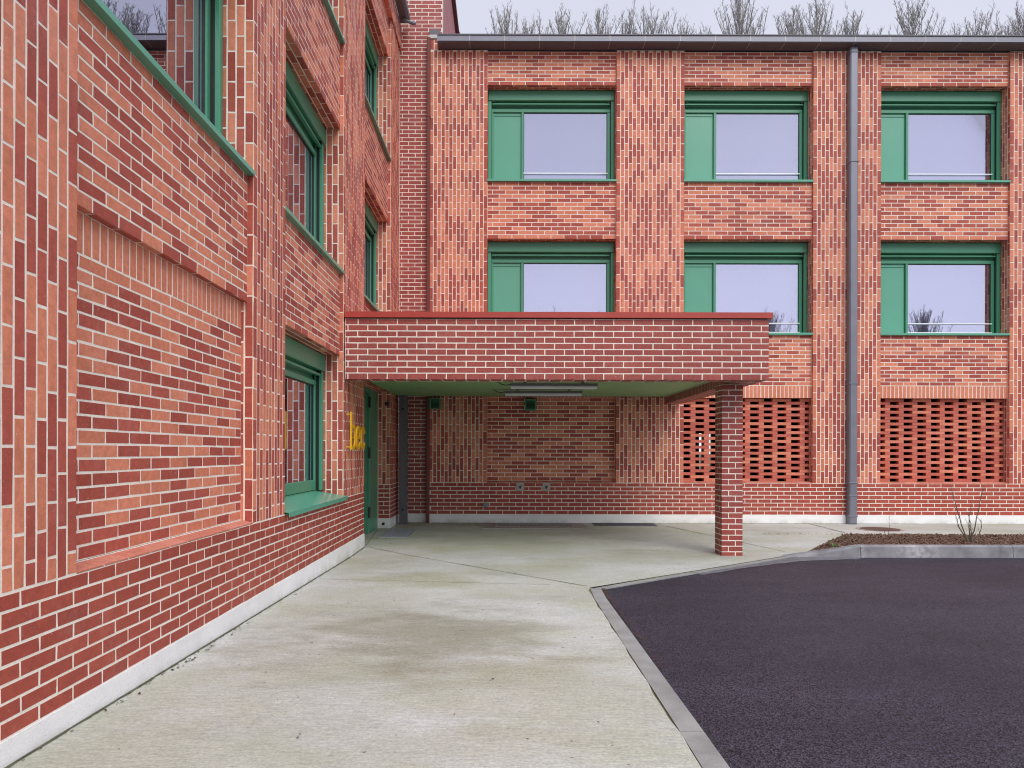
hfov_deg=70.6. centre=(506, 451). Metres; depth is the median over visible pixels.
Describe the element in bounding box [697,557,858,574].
asphalt edge
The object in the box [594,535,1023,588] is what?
raised kerb
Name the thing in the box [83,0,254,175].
window
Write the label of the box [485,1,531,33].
bare tree
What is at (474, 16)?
sky
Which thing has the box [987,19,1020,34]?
bare tree
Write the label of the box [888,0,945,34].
bare tree
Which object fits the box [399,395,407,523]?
steel post
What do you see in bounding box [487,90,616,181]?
window
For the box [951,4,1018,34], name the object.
bare tree
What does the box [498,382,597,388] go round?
ceiling lamp
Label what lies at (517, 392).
ceiling lamp
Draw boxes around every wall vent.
[430,398,440,408]
[525,399,535,410]
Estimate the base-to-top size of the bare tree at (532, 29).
23.310 m
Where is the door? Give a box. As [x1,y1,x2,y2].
[364,387,378,533]
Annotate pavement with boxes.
[9,522,1023,767]
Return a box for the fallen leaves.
[22,522,1020,760]
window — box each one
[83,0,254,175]
[285,60,344,273]
[285,335,347,516]
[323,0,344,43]
[364,201,379,310]
[365,18,390,160]
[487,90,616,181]
[488,242,613,311]
[684,91,813,182]
[684,242,812,334]
[880,243,1009,335]
[881,91,1010,182]
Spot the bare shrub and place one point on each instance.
(971, 536)
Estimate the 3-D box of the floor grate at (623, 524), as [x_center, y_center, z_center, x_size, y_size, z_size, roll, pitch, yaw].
[2.027,1.252,12.440,1.060,0.014,0.440,0,0,0]
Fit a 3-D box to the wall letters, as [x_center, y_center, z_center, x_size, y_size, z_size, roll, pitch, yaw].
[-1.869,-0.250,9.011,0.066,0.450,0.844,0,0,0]
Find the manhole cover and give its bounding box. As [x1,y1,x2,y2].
[856,527,904,531]
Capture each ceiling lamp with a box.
[493,389,581,395]
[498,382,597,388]
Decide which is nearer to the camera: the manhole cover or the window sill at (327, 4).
the window sill at (327, 4)
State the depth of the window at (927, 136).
13.06 m
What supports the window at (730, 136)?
in the brick building at (637, 172)
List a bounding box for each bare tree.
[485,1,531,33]
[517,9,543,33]
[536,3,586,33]
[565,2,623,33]
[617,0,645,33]
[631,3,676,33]
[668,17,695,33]
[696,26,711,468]
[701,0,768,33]
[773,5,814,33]
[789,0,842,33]
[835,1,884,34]
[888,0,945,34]
[941,22,969,34]
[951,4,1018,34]
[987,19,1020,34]
[993,2,1023,34]
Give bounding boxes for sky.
[395,0,1023,453]
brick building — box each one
[0,0,459,767]
[429,30,1023,523]
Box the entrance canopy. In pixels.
[344,311,772,555]
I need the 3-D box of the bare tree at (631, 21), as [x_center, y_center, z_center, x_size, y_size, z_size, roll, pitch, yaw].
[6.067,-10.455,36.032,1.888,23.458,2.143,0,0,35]
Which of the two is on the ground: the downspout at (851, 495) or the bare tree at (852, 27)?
the bare tree at (852, 27)
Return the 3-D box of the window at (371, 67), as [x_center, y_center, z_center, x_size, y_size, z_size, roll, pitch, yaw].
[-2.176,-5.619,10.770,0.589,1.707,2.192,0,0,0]
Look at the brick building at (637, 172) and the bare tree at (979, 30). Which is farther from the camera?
the bare tree at (979, 30)
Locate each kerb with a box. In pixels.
[590,588,729,767]
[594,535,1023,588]
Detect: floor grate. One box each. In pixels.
[379,529,416,537]
[482,523,588,528]
[592,523,656,525]
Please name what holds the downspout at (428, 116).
attached to the brick building at (637, 172)
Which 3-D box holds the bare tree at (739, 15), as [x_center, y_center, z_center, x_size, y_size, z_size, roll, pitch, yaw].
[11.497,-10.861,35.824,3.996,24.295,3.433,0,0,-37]
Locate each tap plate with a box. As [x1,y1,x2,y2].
[516,483,523,490]
[542,483,549,490]
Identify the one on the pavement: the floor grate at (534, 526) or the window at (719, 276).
the floor grate at (534, 526)
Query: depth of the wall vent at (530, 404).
12.65 m
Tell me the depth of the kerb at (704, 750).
3.58 m
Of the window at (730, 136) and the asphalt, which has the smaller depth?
the asphalt
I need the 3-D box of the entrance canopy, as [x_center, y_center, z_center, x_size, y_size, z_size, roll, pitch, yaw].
[0.602,-0.158,10.565,4.996,2.938,4.290,0,0,0]
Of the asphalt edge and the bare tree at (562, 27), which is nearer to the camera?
the asphalt edge
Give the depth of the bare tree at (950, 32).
35.56 m
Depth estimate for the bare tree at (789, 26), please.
35.92 m
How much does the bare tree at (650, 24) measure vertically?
23.905 m
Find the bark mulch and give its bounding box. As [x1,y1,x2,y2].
[779,533,1023,550]
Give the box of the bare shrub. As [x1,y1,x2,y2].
[950,484,982,543]
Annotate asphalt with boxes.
[603,558,1023,767]
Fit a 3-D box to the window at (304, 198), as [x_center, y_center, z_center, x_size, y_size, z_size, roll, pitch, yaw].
[-2.183,-2.919,7.330,0.589,1.687,2.252,0,0,0]
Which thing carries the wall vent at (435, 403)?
attached to the brick building at (637, 172)
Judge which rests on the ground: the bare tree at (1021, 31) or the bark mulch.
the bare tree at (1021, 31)
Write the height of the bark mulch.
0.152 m
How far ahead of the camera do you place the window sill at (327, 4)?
8.01 m
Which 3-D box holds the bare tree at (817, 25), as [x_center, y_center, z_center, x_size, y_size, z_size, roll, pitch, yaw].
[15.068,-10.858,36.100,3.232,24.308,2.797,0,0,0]
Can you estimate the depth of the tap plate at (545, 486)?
12.71 m
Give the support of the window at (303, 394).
in the brick building at (212, 220)
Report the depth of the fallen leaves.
4.78 m
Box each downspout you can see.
[426,37,430,522]
[845,46,858,523]
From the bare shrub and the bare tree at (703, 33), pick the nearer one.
the bare shrub
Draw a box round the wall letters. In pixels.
[346,412,364,449]
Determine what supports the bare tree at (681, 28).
on the ground
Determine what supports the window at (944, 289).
in the brick building at (637, 172)
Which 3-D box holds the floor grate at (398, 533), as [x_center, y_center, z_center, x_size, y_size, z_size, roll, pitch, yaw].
[-1.658,1.254,11.180,0.430,0.021,1.040,0,0,0]
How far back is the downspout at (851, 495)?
12.59 m
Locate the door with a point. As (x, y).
(371, 398)
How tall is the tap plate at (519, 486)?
0.135 m
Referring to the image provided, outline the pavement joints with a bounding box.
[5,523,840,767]
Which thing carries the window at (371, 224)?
in the brick building at (212, 220)
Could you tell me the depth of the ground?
8.23 m
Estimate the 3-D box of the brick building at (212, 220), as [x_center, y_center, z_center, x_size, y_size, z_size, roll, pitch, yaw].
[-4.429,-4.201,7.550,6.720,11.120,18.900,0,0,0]
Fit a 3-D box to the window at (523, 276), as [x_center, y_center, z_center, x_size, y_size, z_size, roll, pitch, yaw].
[0.797,-2.912,13.011,2.282,1.687,0.589,0,0,0]
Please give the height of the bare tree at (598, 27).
23.622 m
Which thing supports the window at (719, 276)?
in the brick building at (637, 172)
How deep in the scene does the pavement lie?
4.04 m
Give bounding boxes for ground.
[590,454,811,587]

